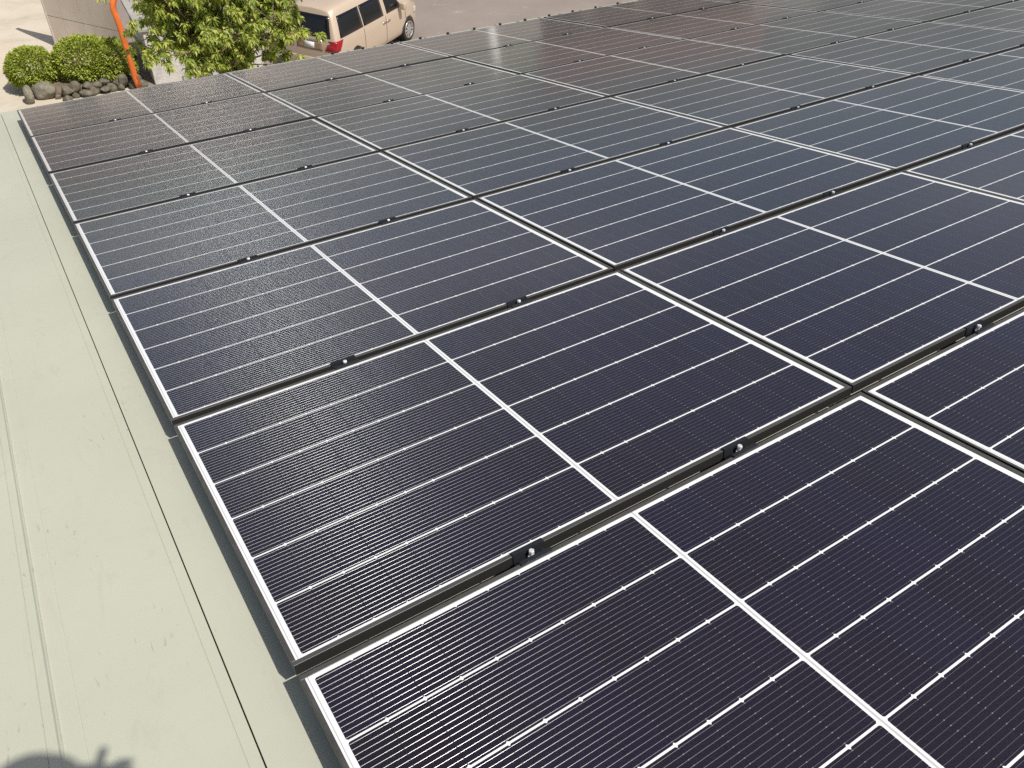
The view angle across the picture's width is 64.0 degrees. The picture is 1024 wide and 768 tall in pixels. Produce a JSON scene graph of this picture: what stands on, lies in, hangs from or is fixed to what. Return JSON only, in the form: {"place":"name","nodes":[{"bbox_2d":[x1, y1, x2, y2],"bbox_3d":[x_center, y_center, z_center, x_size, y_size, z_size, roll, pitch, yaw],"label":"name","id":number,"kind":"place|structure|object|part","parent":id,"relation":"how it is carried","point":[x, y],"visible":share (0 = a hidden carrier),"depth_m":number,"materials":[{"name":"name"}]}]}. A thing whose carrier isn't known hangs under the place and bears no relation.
{"place":"outdoors","nodes":[
{"label":"outdoors","id":0,"kind":"place"},
{"bbox_2d":[0,0,130,113],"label":"pavement","id":1,"kind":"structure","parent":0,"point":[23,22],"depth_m":24.69,"materials":[{"name":"concrete"}]},
{"bbox_2d":[22,85,34,104],"bbox_3d":[-12.470,-7.442,21.113,0.228,0.531,0.340,-26,49,-29],"label":"rock","id":2,"kind":"object","parent":1,"relation":"on","point":[28,95],"visible":1,"depth_m":20.99,"materials":[{"name":"stone"}]},
{"bbox_2d":[2,44,60,88],"bbox_3d":[-12.591,-8.300,21.495,1.464,1.202,1.376,-22,47,-25],"label":"clipped bush","id":3,"kind":"object","parent":1,"relation":"on","point":[15,55],"visible":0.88,"depth_m":21.16,"materials":[{"name":"green plant"}]},
{"bbox_2d":[40,0,123,58],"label":"boundary wall","id":4,"kind":"structure","parent":0,"point":[64,18],"depth_m":23.11,"materials":[{"name":"beige concrete"}]},
{"bbox_2d":[40,60,147,100],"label":"stone bank","id":5,"kind":"structure","parent":0,"point":[66,90],"depth_m":21.70,"materials":[{"name":"stone"}]},
{"bbox_2d":[31,81,55,99],"bbox_3d":[-12.193,-7.693,21.388,0.631,0.418,0.492,9,42,7],"label":"rock","id":6,"kind":"object","parent":5,"relation":"on","point":[43,90],"visible":0.99,"depth_m":21.24,"materials":[{"name":"stone"}]},
{"bbox_2d":[48,33,139,82],"bbox_3d":[-11.237,-8.727,21.968,2.261,1.310,1.736,-22,47,-25],"label":"clipped bush","id":7,"kind":"object","parent":5,"relation":"on","point":[102,47],"visible":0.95,"depth_m":21.57,"materials":[{"name":"green plant"}]},
{"bbox_2d":[120,0,263,84],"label":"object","id":8,"kind":"structure","parent":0,"point":[159,74],"depth_m":22.36,"materials":[{"name":"paint"}]},
{"bbox_2d":[97,0,325,79],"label":"leafy tree","id":9,"kind":"object","parent":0,"point":[202,41],"visible":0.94,"depth_m":17.84,"materials":[{"name":"green plant"}]},
{"bbox_2d":[116,0,635,86],"bbox_3d":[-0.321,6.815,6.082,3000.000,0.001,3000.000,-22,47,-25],"label":"ground","id":10,"kind":"structure","parent":0,"point":[437,17],"depth_m":27.73,"materials":[{"name":"concrete"}]},
{"bbox_2d":[109,0,142,87],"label":"orange pipe","id":11,"kind":"object","parent":10,"relation":"on","point":[124,41],"visible":0.82,"depth_m":21.18,"materials":[{"name":"plastic"}]},
{"bbox_2d":[285,0,415,60],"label":"van","id":12,"kind":"object","parent":10,"relation":"on","point":[346,25],"visible":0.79,"depth_m":22.79,"materials":[{"name":"beige paint"}]},
{"bbox_3d":[-5.513,-9.809,22.313,1.361,0.541,0.177,18,44,17],"label":"rear window","id":13,"kind":"part","parent":12,"relation":"part of","materials":[{"name":"black glass"}]},
{"bbox_3d":[-4.503,-9.980,22.580,0.190,0.532,1.121,18,44,17],"label":"side window","id":14,"kind":"part","parent":12,"relation":"part of","materials":[{"name":"black glass"}]},
{"bbox_3d":[-4.027,-10.654,23.361,0.168,0.532,1.050,18,44,17],"label":"side window","id":15,"kind":"part","parent":12,"relation":"part of","materials":[{"name":"black glass"}]},
{"bbox_3d":[-3.556,-11.310,24.151,0.158,0.492,0.850,18,44,17],"label":"side window","id":16,"kind":"part","parent":12,"relation":"part of","materials":[{"name":"black glass"}]},
{"bbox_2d":[0,0,1023,767],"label":"roofed building","id":17,"kind":"structure","parent":0,"point":[136,628],"depth_m":2.20,"materials":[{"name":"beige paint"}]},
{"bbox_2d":[17,73,262,138],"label":"solar panel","id":18,"kind":"object","parent":17,"relation":"on","point":[63,116],"visible":0.8,"depth_m":6.81,"materials":[{"name":"black glass"}]},
{"bbox_2d":[139,149,153,153],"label":"panel clamp","id":19,"kind":"object","parent":17,"relation":"on","point":[146,151],"visible":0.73,"depth_m":5.44,"materials":[{"name":"black metal"}]},
{"bbox_2d":[30,92,312,173],"bbox_3d":[-2.501,-1.872,6.007,1.785,0.032,1.138,-22,36,-25],"label":"solar panel","id":20,"kind":"object","parent":17,"relation":"on","point":[89,145],"visible":0.84,"depth_m":5.93,"materials":[{"name":"black glass"}]},
{"bbox_2d":[179,192,196,197],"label":"panel clamp","id":21,"kind":"object","parent":17,"relation":"on","point":[187,195],"visible":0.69,"depth_m":4.58,"materials":[{"name":"black metal"}]},
{"bbox_2d":[48,118,379,225],"bbox_3d":[-1.880,-1.380,5.146,1.785,0.032,1.138,-21,36,-25],"label":"solar panel","id":22,"kind":"object","parent":17,"relation":"on","point":[94,191],"visible":0.81,"depth_m":5.06,"materials":[{"name":"black glass"}]},
{"bbox_2d":[237,255,259,263],"bbox_3d":[-1.193,-0.528,3.742,0.100,0.105,0.052,-22,36,-25],"label":"panel clamp","id":23,"kind":"object","parent":17,"relation":"on","point":[247,259],"visible":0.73,"depth_m":3.72,"materials":[{"name":"black metal"}]},
{"bbox_2d":[243,128,257,132],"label":"panel clamp","id":24,"kind":"object","parent":17,"relation":"on","point":[252,129],"visible":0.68,"depth_m":5.74,"materials":[{"name":"black metal"}]},
{"bbox_2d":[73,151,472,299],"bbox_3d":[-1.258,-0.893,4.282,1.785,0.032,1.138,-21,36,-25],"label":"solar panel","id":25,"kind":"object","parent":17,"relation":"on","point":[139,249],"visible":0.81,"depth_m":4.19,"materials":[{"name":"black glass"}]},
{"bbox_2d":[297,165,313,170],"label":"panel clamp","id":26,"kind":"object","parent":17,"relation":"on","point":[305,167],"visible":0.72,"depth_m":4.87,"materials":[{"name":"black metal"}]},
{"bbox_2d":[227,43,451,92],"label":"solar panel","id":27,"kind":"object","parent":17,"relation":"on","point":[271,78],"visible":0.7,"depth_m":7.56,"materials":[{"name":"black glass"}]},
{"bbox_2d":[330,355,359,369],"bbox_3d":[-0.578,-0.037,2.876,0.100,0.105,0.052,-22,36,-25],"label":"panel clamp","id":28,"kind":"object","parent":17,"relation":"on","point":[343,362],"visible":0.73,"depth_m":2.85,"materials":[{"name":"black metal"}]},
{"bbox_2d":[111,199,613,426],"bbox_3d":[-0.637,-0.405,3.419,1.785,0.031,1.138,-21,36,-25],"label":"solar panel","id":29,"kind":"object","parent":17,"relation":"on","point":[208,342],"visible":0.91,"depth_m":3.30,"materials":[{"name":"black glass"}]},
{"bbox_2d":[378,216,398,224],"bbox_3d":[-0.602,-0.762,4.036,0.100,0.105,0.052,-22,36,-25],"label":"panel clamp","id":30,"kind":"object","parent":17,"relation":"on","point":[387,220],"visible":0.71,"depth_m":4.01,"materials":[{"name":"black metal"}]},
{"bbox_2d":[266,57,518,117],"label":"solar panel","id":31,"kind":"object","parent":17,"relation":"on","point":[314,100],"visible":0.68,"depth_m":6.70,"materials":[{"name":"black glass"}]},
{"bbox_2d":[315,74,607,151],"bbox_3d":[-0.369,-1.981,5.894,1.785,0.030,1.138,-22,36,-25],"label":"solar panel","id":32,"kind":"object","parent":17,"relation":"on","point":[380,127],"visible":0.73,"depth_m":5.82,"materials":[{"name":"black glass"}]},
{"bbox_2d":[456,128,470,132],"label":"panel clamp","id":33,"kind":"object","parent":17,"relation":"on","point":[462,130],"visible":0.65,"depth_m":5.33,"materials":[{"name":"black metal"}]},
{"bbox_2d":[401,18,604,56],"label":"solar panel","id":34,"kind":"object","parent":17,"relation":"on","point":[475,40],"visible":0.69,"depth_m":8.33,"materials":[{"name":"black glass"}]},
{"bbox_2d":[174,270,851,674],"bbox_3d":[-0.015,0.082,2.556,1.785,0.031,1.138,-22,36,-25],"label":"solar panel","id":35,"kind":"object","parent":17,"relation":"on","point":[362,500],"visible":1,"depth_m":2.40,"materials":[{"name":"black glass"}]},
{"bbox_2d":[506,296,532,308],"bbox_3d":[0.031,-0.278,3.178,0.100,0.105,0.052,-22,36,-25],"label":"panel clamp","id":36,"kind":"object","parent":17,"relation":"on","point":[517,301],"visible":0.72,"depth_m":3.15,"materials":[{"name":"black metal"}]},
{"bbox_2d":[510,538,552,566],"bbox_3d":[0.051,0.448,2.017,0.100,0.105,0.052,-22,36,-25],"label":"panel clamp","id":37,"kind":"object","parent":17,"relation":"on","point":[529,552],"visible":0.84,"depth_m":2.00,"materials":[{"name":"black metal"}]},
{"bbox_2d":[382,97,726,198],"bbox_3d":[0.253,-1.493,5.031,1.785,0.031,1.138,-22,36,-25],"label":"solar panel","id":38,"kind":"object","parent":17,"relation":"on","point":[483,161],"visible":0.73,"depth_m":4.95,"materials":[{"name":"black glass"}]},
{"bbox_2d":[548,107,561,110],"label":"panel clamp","id":39,"kind":"object","parent":17,"relation":"on","point":[555,108],"visible":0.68,"depth_m":5.63,"materials":[{"name":"black metal"}]},
{"bbox_2d":[454,27,683,73],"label":"solar panel","id":40,"kind":"object","parent":17,"relation":"on","point":[527,57],"visible":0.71,"depth_m":7.45,"materials":[{"name":"black glass"}]},
{"bbox_2d":[561,167,578,173],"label":"panel clamp","id":41,"kind":"object","parent":17,"relation":"on","point":[572,169],"visible":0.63,"depth_m":4.47,"materials":[{"name":"black metal"}]},
{"bbox_2d":[544,0,733,26],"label":"solar panel","id":42,"kind":"object","parent":17,"relation":"on","point":[623,13],"visible":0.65,"depth_m":9.04,"materials":[{"name":"black glass"}]},
{"bbox_2d":[523,39,784,96],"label":"solar panel","id":43,"kind":"object","parent":17,"relation":"on","point":[631,71],"visible":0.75,"depth_m":6.57,"materials":[{"name":"black glass"}]},
{"bbox_2d":[298,392,1023,767],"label":"solar panel","id":44,"kind":"object","parent":17,"relation":"on","point":[840,584],"visible":1,"depth_m":1.75,"materials":[{"name":"black glass"}]},
{"bbox_2d":[660,140,676,145],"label":"panel clamp","id":45,"kind":"object","parent":17,"relation":"on","point":[667,143],"visible":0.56,"depth_m":4.76,"materials":[{"name":"black metal"}]},
{"bbox_2d":[477,127,895,270],"bbox_3d":[0.874,-1.006,4.167,1.785,0.032,1.138,-22,36,-25],"label":"solar panel","id":46,"kind":"object","parent":17,"relation":"on","point":[624,212],"visible":0.82,"depth_m":4.06,"materials":[{"name":"black glass"}]},
{"bbox_2d":[611,3,819,38],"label":"solar panel","id":47,"kind":"object","parent":17,"relation":"on","point":[703,22],"visible":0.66,"depth_m":8.21,"materials":[{"name":"black glass"}]},
{"bbox_2d":[712,226,734,236],"bbox_3d":[0.934,-0.636,3.627,0.100,0.105,0.052,-22,36,-25],"label":"panel clamp","id":48,"kind":"object","parent":17,"relation":"on","point":[720,231],"visible":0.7,"depth_m":3.60,"materials":[{"name":"black metal"}]},
{"bbox_2d":[721,436,757,459],"bbox_3d":[0.638,0.215,2.308,0.100,0.105,0.052,-22,36,-25],"label":"panel clamp","id":49,"kind":"object","parent":17,"relation":"on","point":[738,447],"visible":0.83,"depth_m":2.29,"materials":[{"name":"black metal"}]},
{"bbox_2d":[612,55,914,127],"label":"solar panel","id":50,"kind":"object","parent":17,"relation":"on","point":[739,95],"visible":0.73,"depth_m":5.71,"materials":[{"name":"black glass"}]},
{"bbox_2d":[791,105,805,110],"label":"panel clamp","id":51,"kind":"object","parent":17,"relation":"on","point":[796,107],"visible":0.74,"depth_m":5.21,"materials":[{"name":"black metal"}]},
{"bbox_2d":[737,0,871,10],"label":"solar panel","id":52,"kind":"object","parent":17,"relation":"on","point":[818,5],"visible":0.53,"depth_m":8.63,"materials":[{"name":"black glass"}]},
{"bbox_2d":[691,11,925,54],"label":"solar panel","id":53,"kind":"object","parent":17,"relation":"on","point":[796,34],"visible":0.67,"depth_m":7.34,"materials":[{"name":"black glass"}]},
{"bbox_2d":[620,171,1023,393],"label":"solar panel","id":54,"kind":"object","parent":17,"relation":"on","point":[859,287],"visible":0.83,"depth_m":3.17,"materials":[{"name":"black glass"}]},
{"bbox_2d":[823,189,843,197],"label":"panel clamp","id":55,"kind":"object","parent":17,"relation":"on","point":[832,192],"visible":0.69,"depth_m":3.90,"materials":[{"name":"black metal"}]},
{"bbox_2d":[865,85,878,89],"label":"panel clamp","id":56,"kind":"object","parent":17,"relation":"on","point":[871,86],"visible":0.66,"depth_m":5.52,"materials":[{"name":"black metal"}]},
{"bbox_2d":[734,75,1023,172],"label":"solar panel","id":57,"kind":"object","parent":17,"relation":"on","point":[903,124],"visible":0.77,"depth_m":4.83,"materials":[{"name":"black glass"}]},
{"bbox_2d":[788,22,1023,75],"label":"solar panel","id":58,"kind":"object","parent":17,"relation":"on","point":[922,48],"visible":0.77,"depth_m":6.46,"materials":[{"name":"black glass"}]},
{"bbox_2d":[825,0,1016,21],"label":"solar panel","id":59,"kind":"object","parent":17,"relation":"on","point":[925,10],"visible":0.67,"depth_m":7.92,"materials":[{"name":"black glass"}]},
{"bbox_2d":[862,309,1023,472],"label":"solar panel","id":60,"kind":"object","parent":17,"relation":"on","point":[969,391],"visible":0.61,"depth_m":2.45,"materials":[{"name":"black glass"}]},
{"bbox_2d":[902,128,1023,201],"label":"solar panel","id":61,"kind":"object","parent":17,"relation":"on","point":[995,166],"visible":0.73,"depth_m":4.07,"materials":[{"name":"black glass"}]},
{"bbox_2d":[963,58,976,62],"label":"panel clamp","id":62,"kind":"object","parent":17,"relation":"on","point":[968,60],"visible":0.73,"depth_m":5.96,"materials":[{"name":"black metal"}]},
{"bbox_2d":[961,142,980,149],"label":"panel clamp","id":63,"kind":"object","parent":17,"relation":"on","point":[967,145],"visible":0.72,"depth_m":4.35,"materials":[{"name":"black metal"}]},
{"bbox_2d":[923,46,1023,90],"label":"solar panel","id":64,"kind":"object","parent":17,"relation":"on","point":[1005,69],"visible":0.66,"depth_m":5.68,"materials":[{"name":"black glass"}]},
{"bbox_2d":[930,0,1023,30],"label":"solar panel","id":65,"kind":"object","parent":17,"relation":"on","point":[1008,16],"visible":0.71,"depth_m":7.29,"materials":[{"name":"black glass"}]},
{"bbox_2d":[964,319,993,336],"bbox_3d":[1.569,-0.153,2.770,0.100,0.105,0.052,-22,36,-25],"label":"panel clamp","id":66,"kind":"object","parent":17,"relation":"on","point":[974,327],"visible":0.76,"depth_m":2.75,"materials":[{"name":"black metal"}]},
{"bbox_2d":[714,0,747,2],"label":"solar panel","id":67,"kind":"object","parent":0,"point":[735,1],"visible":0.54,"depth_m":9.17,"materials":[{"name":"black glass"}]}
]}

